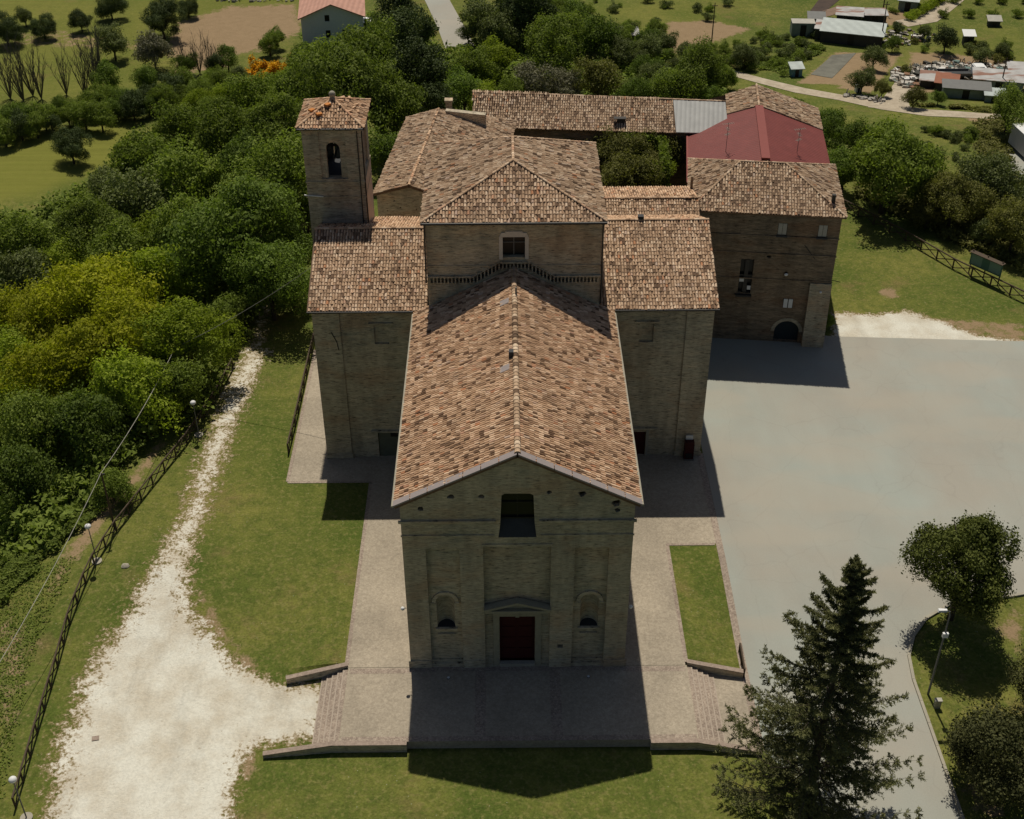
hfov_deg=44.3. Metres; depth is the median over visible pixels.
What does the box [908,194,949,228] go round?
broadleaf tree
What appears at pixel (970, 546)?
broadleaf tree
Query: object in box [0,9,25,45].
broadleaf tree
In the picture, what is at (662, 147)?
ivy
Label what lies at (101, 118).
hedge bush
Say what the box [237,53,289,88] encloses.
orange broom
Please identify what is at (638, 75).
shrub
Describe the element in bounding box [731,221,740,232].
window
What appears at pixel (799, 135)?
antenna
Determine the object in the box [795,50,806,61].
shrub
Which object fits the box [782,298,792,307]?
window
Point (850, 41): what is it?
door
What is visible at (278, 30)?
broadleaf tree
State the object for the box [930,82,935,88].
door
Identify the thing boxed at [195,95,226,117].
bush
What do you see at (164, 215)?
broadleaf tree
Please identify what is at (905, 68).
bush
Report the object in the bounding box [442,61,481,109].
broadleaf tree
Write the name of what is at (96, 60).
bare tree
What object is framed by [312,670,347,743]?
entrance steps
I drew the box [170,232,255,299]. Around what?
broadleaf tree
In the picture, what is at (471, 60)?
broadleaf tree
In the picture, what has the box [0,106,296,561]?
undergrowth
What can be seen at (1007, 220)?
broadleaf tree
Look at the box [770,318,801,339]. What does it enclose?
arched door
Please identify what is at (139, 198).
broadleaf tree
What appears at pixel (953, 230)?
scrub
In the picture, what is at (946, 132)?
shrub
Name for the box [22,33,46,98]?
bare tree
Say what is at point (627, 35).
shrub
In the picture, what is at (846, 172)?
broadleaf tree
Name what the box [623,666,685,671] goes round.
cobble band
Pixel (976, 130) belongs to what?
shrub
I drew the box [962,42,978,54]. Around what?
shrub
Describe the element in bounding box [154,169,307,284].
broadleaf tree
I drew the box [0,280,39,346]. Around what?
broadleaf tree
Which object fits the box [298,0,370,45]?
farmhouse
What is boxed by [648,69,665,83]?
shrub
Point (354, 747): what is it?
retaining wall
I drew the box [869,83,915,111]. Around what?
dirt track
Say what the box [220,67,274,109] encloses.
broadleaf tree
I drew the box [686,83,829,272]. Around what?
cloister wing
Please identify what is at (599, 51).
shrub
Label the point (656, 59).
shrub
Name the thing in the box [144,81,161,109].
hedge bush
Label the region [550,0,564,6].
shrub
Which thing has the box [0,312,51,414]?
broadleaf tree
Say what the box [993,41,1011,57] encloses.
bush
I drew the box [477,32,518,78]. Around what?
broadleaf tree
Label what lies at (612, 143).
broadleaf tree
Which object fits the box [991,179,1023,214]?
broadleaf tree
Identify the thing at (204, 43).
bare tree
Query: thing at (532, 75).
broadleaf tree
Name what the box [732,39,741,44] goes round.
shrub
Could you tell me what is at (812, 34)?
bush
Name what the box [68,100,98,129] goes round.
hedge bush
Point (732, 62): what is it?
shrub
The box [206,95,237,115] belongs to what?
bush
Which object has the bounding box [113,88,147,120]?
hedge bush
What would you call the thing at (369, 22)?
bush
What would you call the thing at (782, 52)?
shrub
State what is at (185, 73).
bush
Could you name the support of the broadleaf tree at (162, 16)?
on the lawn and meadow at (284, 566)
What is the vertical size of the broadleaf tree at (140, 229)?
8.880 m
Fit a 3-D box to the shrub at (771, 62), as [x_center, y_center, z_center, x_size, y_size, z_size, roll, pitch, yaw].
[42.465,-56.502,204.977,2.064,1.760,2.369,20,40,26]
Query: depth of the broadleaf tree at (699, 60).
183.38 m
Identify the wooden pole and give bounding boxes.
[711,3,717,42]
[882,1,889,30]
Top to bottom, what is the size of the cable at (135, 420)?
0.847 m
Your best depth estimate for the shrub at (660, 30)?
209.10 m
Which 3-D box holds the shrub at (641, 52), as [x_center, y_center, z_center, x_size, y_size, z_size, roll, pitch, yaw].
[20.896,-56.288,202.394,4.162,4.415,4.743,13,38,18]
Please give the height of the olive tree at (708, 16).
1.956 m
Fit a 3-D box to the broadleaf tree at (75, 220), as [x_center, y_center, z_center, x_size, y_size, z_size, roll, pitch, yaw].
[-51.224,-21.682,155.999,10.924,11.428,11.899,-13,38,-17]
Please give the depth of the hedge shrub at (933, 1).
231.28 m
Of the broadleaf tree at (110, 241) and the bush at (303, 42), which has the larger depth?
the bush at (303, 42)
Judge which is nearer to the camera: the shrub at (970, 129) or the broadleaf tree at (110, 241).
the broadleaf tree at (110, 241)
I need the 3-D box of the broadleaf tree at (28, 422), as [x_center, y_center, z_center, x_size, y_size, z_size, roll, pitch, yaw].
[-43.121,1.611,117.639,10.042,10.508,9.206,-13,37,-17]
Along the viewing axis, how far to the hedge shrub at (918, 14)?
227.21 m
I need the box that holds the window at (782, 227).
[776,223,787,237]
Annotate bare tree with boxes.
[0,29,24,100]
[0,35,39,95]
[0,43,14,98]
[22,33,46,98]
[44,48,72,94]
[58,37,94,92]
[69,10,102,75]
[70,25,100,90]
[172,32,193,71]
[190,31,203,72]
[192,30,215,62]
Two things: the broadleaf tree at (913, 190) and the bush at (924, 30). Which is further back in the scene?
the bush at (924, 30)
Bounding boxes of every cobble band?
[340,734,696,741]
[350,668,411,673]
[412,666,622,671]
[549,671,562,734]
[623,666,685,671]
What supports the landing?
on the lawn and meadow at (284, 566)
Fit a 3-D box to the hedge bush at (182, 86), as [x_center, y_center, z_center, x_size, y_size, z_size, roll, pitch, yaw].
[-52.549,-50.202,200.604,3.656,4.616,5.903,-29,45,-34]
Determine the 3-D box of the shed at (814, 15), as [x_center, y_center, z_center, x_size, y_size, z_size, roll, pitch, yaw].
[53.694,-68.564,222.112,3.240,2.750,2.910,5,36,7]
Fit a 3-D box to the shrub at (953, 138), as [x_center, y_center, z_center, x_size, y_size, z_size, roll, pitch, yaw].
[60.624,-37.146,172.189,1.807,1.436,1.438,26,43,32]
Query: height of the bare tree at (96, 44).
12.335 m
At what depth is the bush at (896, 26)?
220.75 m
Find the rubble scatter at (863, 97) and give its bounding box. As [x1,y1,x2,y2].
[843,89,885,103]
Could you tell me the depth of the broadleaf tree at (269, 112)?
163.53 m
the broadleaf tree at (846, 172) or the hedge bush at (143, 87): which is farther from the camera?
the hedge bush at (143, 87)
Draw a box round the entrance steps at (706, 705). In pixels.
[687,667,725,742]
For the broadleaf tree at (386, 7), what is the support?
on the lawn and meadow at (284, 566)
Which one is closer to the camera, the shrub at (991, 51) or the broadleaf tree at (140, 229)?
the broadleaf tree at (140, 229)
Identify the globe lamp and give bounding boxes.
[8,776,32,818]
[85,523,101,564]
[190,400,202,437]
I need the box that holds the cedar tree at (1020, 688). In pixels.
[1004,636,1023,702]
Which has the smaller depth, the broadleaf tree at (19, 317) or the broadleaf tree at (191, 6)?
the broadleaf tree at (19, 317)
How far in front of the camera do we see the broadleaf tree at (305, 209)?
149.06 m
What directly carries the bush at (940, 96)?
on the lawn and meadow at (284, 566)
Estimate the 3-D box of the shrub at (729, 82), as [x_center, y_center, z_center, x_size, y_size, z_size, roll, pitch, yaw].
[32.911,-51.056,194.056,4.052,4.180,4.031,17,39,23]
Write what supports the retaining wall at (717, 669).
on the lawn and meadow at (284, 566)
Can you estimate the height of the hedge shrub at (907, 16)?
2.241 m
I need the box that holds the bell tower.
[294,91,374,241]
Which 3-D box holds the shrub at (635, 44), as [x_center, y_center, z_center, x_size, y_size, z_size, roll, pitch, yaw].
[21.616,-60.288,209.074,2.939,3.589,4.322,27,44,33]
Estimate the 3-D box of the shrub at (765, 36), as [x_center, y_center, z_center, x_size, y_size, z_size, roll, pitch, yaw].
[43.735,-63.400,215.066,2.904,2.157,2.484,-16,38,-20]
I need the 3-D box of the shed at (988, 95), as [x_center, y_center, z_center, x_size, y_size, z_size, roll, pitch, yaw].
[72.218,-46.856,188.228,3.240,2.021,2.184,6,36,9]
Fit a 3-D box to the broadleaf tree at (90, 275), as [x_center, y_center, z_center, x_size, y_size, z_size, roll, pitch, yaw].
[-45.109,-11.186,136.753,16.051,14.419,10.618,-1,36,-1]
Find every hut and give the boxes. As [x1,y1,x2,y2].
[788,61,804,76]
[919,69,951,88]
[934,72,960,90]
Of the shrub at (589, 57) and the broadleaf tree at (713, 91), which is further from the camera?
the shrub at (589, 57)
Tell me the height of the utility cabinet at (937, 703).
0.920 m
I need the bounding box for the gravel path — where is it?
[19,301,1023,818]
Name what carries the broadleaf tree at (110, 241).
on the lawn and meadow at (284, 566)
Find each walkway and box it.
[287,356,395,482]
[348,482,409,667]
[625,481,684,664]
[636,454,715,542]
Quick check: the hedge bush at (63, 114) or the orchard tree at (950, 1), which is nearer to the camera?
the hedge bush at (63, 114)
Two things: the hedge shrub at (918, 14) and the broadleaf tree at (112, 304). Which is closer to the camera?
the broadleaf tree at (112, 304)
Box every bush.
[0,100,22,131]
[0,113,16,146]
[5,105,33,140]
[12,101,37,114]
[21,111,48,138]
[26,100,57,130]
[41,112,62,132]
[50,94,66,109]
[53,101,75,126]
[62,96,80,119]
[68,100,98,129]
[72,81,110,106]
[80,99,119,131]
[88,467,142,515]
[98,83,115,100]
[103,94,125,119]
[109,86,132,102]
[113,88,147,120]
[133,84,147,96]
[137,95,157,116]
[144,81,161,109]
[144,81,180,103]
[157,93,182,107]
[158,71,186,97]
[169,66,194,86]
[174,79,186,102]
[177,77,213,103]
[177,87,215,117]
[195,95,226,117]
[199,74,213,86]
[201,67,222,86]
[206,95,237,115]
[208,65,233,85]
[211,81,235,98]
[256,70,283,87]
[285,50,298,67]
[290,41,308,53]
[364,10,381,31]
[374,23,395,46]
[779,70,789,75]
[806,28,816,38]
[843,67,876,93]
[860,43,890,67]
[872,78,892,95]
[884,35,902,51]
[891,20,905,30]
[899,63,912,72]
[899,86,928,107]
[916,24,932,37]
[929,88,947,104]
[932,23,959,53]
[972,46,991,62]
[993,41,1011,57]
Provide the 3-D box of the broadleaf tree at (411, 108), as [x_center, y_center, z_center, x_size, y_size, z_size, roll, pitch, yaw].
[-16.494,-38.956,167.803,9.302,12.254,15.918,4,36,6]
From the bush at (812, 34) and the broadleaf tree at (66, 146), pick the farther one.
the bush at (812, 34)
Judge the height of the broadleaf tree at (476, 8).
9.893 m
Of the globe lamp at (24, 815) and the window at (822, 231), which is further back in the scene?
the window at (822, 231)
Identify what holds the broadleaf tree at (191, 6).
on the lawn and meadow at (284, 566)
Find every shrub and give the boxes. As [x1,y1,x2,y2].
[455,25,476,43]
[484,36,505,50]
[505,33,522,48]
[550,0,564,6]
[581,52,600,60]
[586,44,600,57]
[613,22,625,34]
[621,21,636,31]
[621,27,632,40]
[621,74,644,85]
[622,18,641,28]
[623,22,639,29]
[626,54,654,75]
[628,47,649,63]
[633,25,663,51]
[633,38,643,49]
[636,61,662,78]
[643,28,665,46]
[645,17,659,30]
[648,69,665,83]
[652,56,668,70]
[653,21,669,33]
[657,47,675,62]
[658,29,678,49]
[666,57,681,68]
[675,40,697,57]
[708,43,717,49]
[716,63,738,88]
[718,38,730,48]
[719,46,732,54]
[721,64,738,88]
[728,56,740,64]
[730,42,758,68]
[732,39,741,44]
[744,61,759,71]
[749,36,757,43]
[752,42,769,54]
[755,25,769,37]
[755,51,765,60]
[760,34,776,40]
[760,36,773,44]
[764,41,773,51]
[766,59,778,66]
[769,31,783,40]
[772,38,782,45]
[774,44,791,56]
[776,59,784,67]
[782,33,791,38]
[783,42,796,49]
[787,45,795,52]
[793,36,804,44]
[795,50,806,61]
[799,38,813,46]
[802,45,813,57]
[808,43,818,49]
[903,10,917,19]
[908,8,921,16]
[910,37,919,43]
[915,5,925,14]
[917,4,930,12]
[920,1,933,9]
[920,45,929,51]
[920,125,930,132]
[926,125,944,133]
[927,0,936,6]
[934,130,943,135]
[942,129,952,137]
[948,136,960,143]
[950,130,964,142]
[952,151,960,159]
[958,142,970,149]
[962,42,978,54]
[962,125,979,139]
[963,127,979,139]
[963,134,973,142]
[975,40,990,50]
[988,50,1002,57]
[993,53,1004,62]
[997,35,1013,48]
[1002,51,1013,58]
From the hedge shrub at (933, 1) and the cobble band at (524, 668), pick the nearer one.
the cobble band at (524, 668)
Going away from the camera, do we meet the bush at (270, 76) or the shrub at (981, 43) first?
the bush at (270, 76)
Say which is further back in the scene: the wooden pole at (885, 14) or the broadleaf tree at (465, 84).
the wooden pole at (885, 14)
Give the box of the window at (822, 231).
[816,225,827,239]
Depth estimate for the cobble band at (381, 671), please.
93.94 m
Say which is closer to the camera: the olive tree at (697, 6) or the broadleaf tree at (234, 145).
the broadleaf tree at (234, 145)
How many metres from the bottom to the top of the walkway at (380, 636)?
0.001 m
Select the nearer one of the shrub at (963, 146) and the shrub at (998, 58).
the shrub at (963, 146)
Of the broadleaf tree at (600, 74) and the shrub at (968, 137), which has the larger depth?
the broadleaf tree at (600, 74)
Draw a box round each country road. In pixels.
[425,0,473,47]
[1006,146,1023,173]
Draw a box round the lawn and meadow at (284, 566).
[0,0,1023,818]
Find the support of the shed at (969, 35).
on the lawn and meadow at (284, 566)
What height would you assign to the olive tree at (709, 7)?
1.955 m
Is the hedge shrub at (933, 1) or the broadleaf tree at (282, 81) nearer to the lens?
the broadleaf tree at (282, 81)
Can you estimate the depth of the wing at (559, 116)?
143.69 m
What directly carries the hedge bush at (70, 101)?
on the lawn and meadow at (284, 566)
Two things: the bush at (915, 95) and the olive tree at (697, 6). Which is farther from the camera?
the olive tree at (697, 6)
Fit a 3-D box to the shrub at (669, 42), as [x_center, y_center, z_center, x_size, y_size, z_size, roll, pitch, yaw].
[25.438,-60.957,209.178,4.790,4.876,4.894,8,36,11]
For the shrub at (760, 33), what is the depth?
217.30 m
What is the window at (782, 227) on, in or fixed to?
in the convent house
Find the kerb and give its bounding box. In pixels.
[907,592,1023,818]
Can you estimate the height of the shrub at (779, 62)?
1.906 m
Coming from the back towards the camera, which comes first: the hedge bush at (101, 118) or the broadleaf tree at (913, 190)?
the hedge bush at (101, 118)
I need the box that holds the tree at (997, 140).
[971,115,1015,161]
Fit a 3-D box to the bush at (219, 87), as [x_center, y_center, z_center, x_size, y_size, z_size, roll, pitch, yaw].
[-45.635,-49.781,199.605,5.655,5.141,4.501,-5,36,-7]
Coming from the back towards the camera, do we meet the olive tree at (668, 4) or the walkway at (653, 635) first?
the olive tree at (668, 4)
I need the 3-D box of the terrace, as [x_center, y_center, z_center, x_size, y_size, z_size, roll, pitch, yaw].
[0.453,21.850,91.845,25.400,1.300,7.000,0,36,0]
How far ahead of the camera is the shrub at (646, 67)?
194.88 m
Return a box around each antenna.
[722,123,734,151]
[796,128,805,150]
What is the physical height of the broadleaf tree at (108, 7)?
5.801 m
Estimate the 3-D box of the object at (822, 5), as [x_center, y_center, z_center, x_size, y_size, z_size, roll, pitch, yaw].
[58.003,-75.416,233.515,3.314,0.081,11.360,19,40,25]
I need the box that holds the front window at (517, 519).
[499,494,536,536]
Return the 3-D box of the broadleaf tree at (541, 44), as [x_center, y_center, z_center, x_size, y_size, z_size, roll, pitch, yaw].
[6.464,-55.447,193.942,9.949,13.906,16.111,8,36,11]
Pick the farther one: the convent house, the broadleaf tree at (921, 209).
the broadleaf tree at (921, 209)
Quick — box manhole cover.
[92,735,98,740]
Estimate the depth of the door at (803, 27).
218.26 m
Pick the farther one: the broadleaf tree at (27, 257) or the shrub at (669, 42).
the shrub at (669, 42)
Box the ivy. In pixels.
[619,132,671,186]
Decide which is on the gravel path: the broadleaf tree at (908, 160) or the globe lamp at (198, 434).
the globe lamp at (198, 434)
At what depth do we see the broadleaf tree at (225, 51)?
211.87 m
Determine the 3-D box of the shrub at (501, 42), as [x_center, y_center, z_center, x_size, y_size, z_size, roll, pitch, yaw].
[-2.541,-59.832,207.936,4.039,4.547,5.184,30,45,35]
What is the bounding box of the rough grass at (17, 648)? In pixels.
[0,556,75,797]
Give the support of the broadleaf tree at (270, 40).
on the lawn and meadow at (284, 566)
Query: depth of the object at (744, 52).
202.20 m
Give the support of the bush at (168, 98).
on the lawn and meadow at (284, 566)
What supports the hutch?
on the lawn and meadow at (284, 566)
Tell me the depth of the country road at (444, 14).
224.95 m
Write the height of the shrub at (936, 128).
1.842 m
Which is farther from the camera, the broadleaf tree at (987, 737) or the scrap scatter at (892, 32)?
the scrap scatter at (892, 32)
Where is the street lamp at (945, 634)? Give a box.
[927,608,950,694]
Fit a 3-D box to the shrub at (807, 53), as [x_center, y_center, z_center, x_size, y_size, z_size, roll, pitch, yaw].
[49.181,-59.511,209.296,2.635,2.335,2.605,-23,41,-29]
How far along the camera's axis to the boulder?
103.28 m
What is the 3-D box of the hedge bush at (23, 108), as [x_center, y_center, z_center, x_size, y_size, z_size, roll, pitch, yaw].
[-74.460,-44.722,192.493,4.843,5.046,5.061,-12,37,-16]
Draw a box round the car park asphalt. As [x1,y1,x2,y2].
[701,336,1023,818]
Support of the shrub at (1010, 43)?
on the lawn and meadow at (284, 566)
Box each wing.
[373,98,517,216]
[472,89,726,186]
[603,185,700,214]
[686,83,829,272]
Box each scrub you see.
[0,467,130,602]
[298,6,729,116]
[851,170,1023,273]
[911,102,991,112]
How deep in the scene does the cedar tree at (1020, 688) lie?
90.30 m
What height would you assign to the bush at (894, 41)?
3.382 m
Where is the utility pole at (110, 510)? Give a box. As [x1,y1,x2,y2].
[98,473,114,528]
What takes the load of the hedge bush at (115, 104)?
on the lawn and meadow at (284, 566)
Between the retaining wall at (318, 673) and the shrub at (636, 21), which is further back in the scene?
the shrub at (636, 21)
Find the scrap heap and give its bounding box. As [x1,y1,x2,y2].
[888,56,1006,88]
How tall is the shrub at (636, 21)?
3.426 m
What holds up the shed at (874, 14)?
on the lawn and meadow at (284, 566)
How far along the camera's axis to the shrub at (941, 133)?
174.19 m
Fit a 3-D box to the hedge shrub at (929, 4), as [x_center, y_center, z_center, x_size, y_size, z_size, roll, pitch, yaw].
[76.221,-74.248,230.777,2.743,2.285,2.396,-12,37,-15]
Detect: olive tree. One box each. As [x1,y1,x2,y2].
[583,2,596,12]
[606,0,619,12]
[658,0,674,7]
[691,2,702,12]
[701,12,716,20]
[704,2,713,10]
[722,0,734,5]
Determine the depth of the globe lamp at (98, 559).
103.27 m
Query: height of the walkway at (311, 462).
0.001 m
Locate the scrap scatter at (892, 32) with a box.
[846,25,934,47]
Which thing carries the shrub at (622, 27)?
on the lawn and meadow at (284, 566)
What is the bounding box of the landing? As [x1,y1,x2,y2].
[713,674,751,744]
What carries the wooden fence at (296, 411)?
on the lawn and meadow at (284, 566)
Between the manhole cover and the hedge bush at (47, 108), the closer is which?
the manhole cover
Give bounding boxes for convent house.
[687,158,847,347]
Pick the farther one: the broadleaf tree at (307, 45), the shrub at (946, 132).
the broadleaf tree at (307, 45)
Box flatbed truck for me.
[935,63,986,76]
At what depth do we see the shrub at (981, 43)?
213.20 m
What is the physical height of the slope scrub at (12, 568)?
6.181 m
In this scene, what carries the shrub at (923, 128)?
on the lawn and meadow at (284, 566)
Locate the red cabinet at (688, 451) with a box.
[682,435,694,460]
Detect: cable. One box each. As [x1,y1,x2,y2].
[0,473,100,660]
[101,354,171,472]
[183,267,310,343]
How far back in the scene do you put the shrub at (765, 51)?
209.76 m
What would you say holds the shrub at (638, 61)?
on the lawn and meadow at (284, 566)
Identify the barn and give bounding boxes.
[819,17,886,47]
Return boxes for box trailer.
[1008,123,1023,160]
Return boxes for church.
[306,136,719,667]
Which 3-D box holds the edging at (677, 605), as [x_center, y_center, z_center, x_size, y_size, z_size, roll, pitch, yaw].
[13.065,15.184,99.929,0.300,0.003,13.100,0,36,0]
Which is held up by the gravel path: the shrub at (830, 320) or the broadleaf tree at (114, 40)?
the shrub at (830, 320)
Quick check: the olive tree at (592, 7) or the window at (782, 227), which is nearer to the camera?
the window at (782, 227)
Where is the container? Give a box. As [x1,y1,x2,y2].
[790,18,815,36]
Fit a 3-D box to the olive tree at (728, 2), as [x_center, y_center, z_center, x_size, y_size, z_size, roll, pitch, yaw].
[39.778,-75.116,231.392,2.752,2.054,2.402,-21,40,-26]
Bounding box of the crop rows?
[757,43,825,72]
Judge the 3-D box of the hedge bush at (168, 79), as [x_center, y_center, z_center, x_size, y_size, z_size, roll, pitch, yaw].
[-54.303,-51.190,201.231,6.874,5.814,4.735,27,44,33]
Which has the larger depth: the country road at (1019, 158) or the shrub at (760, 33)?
the shrub at (760, 33)
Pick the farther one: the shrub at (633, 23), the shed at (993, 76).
the shrub at (633, 23)
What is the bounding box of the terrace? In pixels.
[339,665,697,748]
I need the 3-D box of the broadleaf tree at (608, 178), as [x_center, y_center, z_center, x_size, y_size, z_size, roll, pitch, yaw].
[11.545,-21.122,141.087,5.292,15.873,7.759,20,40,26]
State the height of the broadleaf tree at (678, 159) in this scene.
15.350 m
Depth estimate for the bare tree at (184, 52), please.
211.24 m
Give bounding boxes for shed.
[807,11,825,21]
[814,19,822,39]
[835,6,863,20]
[862,8,888,22]
[897,0,919,11]
[942,78,991,99]
[961,29,976,45]
[972,67,1023,92]
[984,87,1005,102]
[1006,61,1023,70]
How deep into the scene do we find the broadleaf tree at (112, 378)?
115.99 m
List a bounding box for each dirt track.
[735,71,995,118]
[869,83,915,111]
[896,0,963,26]
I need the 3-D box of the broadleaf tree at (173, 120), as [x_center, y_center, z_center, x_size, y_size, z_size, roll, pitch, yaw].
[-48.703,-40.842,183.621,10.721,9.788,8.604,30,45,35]
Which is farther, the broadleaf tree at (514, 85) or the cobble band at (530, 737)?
the broadleaf tree at (514, 85)
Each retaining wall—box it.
[263,741,406,757]
[286,662,347,683]
[650,738,761,755]
[687,659,743,677]
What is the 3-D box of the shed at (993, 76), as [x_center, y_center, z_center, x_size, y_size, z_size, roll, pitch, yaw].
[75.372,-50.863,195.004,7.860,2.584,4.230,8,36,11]
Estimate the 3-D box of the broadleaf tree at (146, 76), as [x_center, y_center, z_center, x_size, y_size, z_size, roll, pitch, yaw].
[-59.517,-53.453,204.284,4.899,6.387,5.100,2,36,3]
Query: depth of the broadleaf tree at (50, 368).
129.02 m
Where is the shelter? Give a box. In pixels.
[630,27,638,39]
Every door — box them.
[484,597,550,666]
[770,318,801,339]
[800,25,806,35]
[847,35,853,45]
[872,16,877,21]
[904,2,910,11]
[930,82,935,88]
[961,90,969,98]
[995,82,1002,87]
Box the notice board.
[968,249,1005,284]
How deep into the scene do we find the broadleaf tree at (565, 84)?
184.91 m
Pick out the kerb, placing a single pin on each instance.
(914, 634)
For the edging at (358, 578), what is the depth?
102.24 m
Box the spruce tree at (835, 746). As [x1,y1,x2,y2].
[710,553,926,818]
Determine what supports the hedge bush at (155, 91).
on the lawn and meadow at (284, 566)
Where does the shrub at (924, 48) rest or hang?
on the lawn and meadow at (284, 566)
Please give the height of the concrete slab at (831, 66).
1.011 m
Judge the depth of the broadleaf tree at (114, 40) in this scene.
216.73 m
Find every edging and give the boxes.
[286,350,315,480]
[288,480,372,482]
[345,483,371,664]
[666,543,714,544]
[666,545,687,661]
[697,453,763,746]
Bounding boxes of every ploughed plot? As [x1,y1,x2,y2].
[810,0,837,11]
[824,7,835,16]
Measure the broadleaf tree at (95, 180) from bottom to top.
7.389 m
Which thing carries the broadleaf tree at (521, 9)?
on the lawn and meadow at (284, 566)
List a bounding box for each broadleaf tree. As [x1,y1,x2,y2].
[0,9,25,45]
[0,210,62,262]
[0,243,58,296]
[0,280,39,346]
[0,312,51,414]
[0,313,138,399]
[0,383,95,458]
[0,438,66,515]
[5,274,80,346]
[11,339,81,398]
[13,6,32,26]
[20,232,90,279]
[21,249,167,332]
[28,10,57,39]
[39,380,130,465]
[46,123,95,163]
[49,191,140,258]
[67,7,93,31]
[80,283,179,368]
[82,215,156,263]
[84,161,127,200]
[84,339,185,435]
[87,57,122,87]
[89,19,132,59]
[93,0,130,19]
[94,163,172,221]
[104,123,187,182]
[107,241,205,304]
[119,295,248,372]
[122,343,195,390]
[128,62,158,90]
[129,207,169,250]
[131,29,176,69]
[133,128,230,201]
[138,0,187,38]
[139,189,208,249]
[140,356,212,411]
[148,98,201,144]
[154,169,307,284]
[166,51,198,69]
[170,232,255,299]
[177,0,199,17]
[186,98,251,169]
[201,52,226,70]
[203,289,248,337]
[206,127,308,222]
[214,124,272,181]
[215,43,238,72]
[218,231,310,320]
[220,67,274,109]
[231,64,249,80]
[237,87,302,150]
[256,31,282,55]
[261,24,285,41]
[266,60,322,101]
[266,266,309,315]
[276,228,312,266]
[279,37,414,131]
[290,196,310,232]
[291,33,336,100]
[325,12,399,72]
[367,57,428,136]
[368,128,397,173]
[371,0,424,23]
[380,4,439,58]
[385,33,453,100]
[415,80,457,113]
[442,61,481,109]
[448,43,507,86]
[457,0,498,37]
[467,79,495,110]
[476,6,527,50]
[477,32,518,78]
[483,0,559,44]
[494,75,527,91]
[511,58,561,92]
[520,9,587,83]
[547,66,584,94]
[556,12,624,61]
[562,0,590,29]
[570,52,627,95]
[581,125,647,175]
[600,152,636,186]
[607,34,636,67]
[609,77,656,96]
[611,148,669,186]
[623,128,685,173]
[635,32,666,58]
[647,66,701,98]
[648,135,685,167]
[648,158,676,186]
[673,31,728,98]
[694,84,727,99]
[818,106,848,150]
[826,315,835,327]
[828,143,873,194]
[840,115,878,152]
[845,113,959,213]
[897,508,1022,624]
[898,154,954,201]
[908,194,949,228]
[919,170,1003,225]
[942,697,1023,817]
[951,149,1023,217]
[966,217,1001,241]
[984,191,1023,254]
[990,78,1023,132]
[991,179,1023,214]
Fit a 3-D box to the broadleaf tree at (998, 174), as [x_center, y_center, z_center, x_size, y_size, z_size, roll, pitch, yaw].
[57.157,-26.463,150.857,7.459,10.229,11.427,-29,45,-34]
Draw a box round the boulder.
[121,563,129,568]
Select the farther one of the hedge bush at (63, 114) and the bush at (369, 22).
the bush at (369, 22)
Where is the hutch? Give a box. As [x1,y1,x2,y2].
[986,15,1002,26]
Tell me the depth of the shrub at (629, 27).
213.94 m
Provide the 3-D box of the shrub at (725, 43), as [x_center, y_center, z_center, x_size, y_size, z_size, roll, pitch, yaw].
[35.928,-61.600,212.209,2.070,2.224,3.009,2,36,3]
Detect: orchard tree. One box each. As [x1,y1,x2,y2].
[937,7,948,16]
[946,0,961,2]
[962,8,976,17]
[986,6,999,14]
[1012,8,1023,16]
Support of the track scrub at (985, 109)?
on the lawn and meadow at (284, 566)
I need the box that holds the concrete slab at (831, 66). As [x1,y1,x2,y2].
[812,53,855,77]
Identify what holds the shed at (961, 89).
on the lawn and meadow at (284, 566)
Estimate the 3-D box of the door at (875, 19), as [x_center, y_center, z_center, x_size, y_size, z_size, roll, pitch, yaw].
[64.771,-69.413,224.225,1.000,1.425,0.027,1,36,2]
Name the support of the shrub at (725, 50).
on the lawn and meadow at (284, 566)
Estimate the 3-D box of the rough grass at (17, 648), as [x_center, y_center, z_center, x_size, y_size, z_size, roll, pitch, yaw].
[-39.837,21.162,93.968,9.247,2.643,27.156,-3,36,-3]
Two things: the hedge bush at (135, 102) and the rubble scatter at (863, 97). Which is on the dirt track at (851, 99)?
the rubble scatter at (863, 97)
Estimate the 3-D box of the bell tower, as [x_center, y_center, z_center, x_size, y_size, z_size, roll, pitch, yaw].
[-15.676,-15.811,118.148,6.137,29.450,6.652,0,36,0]
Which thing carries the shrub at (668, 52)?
on the lawn and meadow at (284, 566)
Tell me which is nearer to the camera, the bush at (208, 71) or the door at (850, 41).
the bush at (208, 71)
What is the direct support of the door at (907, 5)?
in the shed at (906, 5)
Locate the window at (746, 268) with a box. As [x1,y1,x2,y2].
[735,259,753,297]
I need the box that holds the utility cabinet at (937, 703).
[933,698,942,708]
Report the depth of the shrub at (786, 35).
216.92 m
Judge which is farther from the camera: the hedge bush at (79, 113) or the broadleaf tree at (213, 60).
the broadleaf tree at (213, 60)
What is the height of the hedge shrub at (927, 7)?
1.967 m
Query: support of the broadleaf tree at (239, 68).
on the lawn and meadow at (284, 566)
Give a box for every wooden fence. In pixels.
[11,358,233,808]
[286,331,314,453]
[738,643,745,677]
[844,199,1023,298]
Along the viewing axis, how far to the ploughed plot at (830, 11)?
229.95 m
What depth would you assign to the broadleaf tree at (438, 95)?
174.96 m
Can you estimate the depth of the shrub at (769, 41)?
213.82 m
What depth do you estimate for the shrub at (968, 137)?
172.01 m
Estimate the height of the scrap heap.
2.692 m
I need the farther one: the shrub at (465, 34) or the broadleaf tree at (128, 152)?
the shrub at (465, 34)

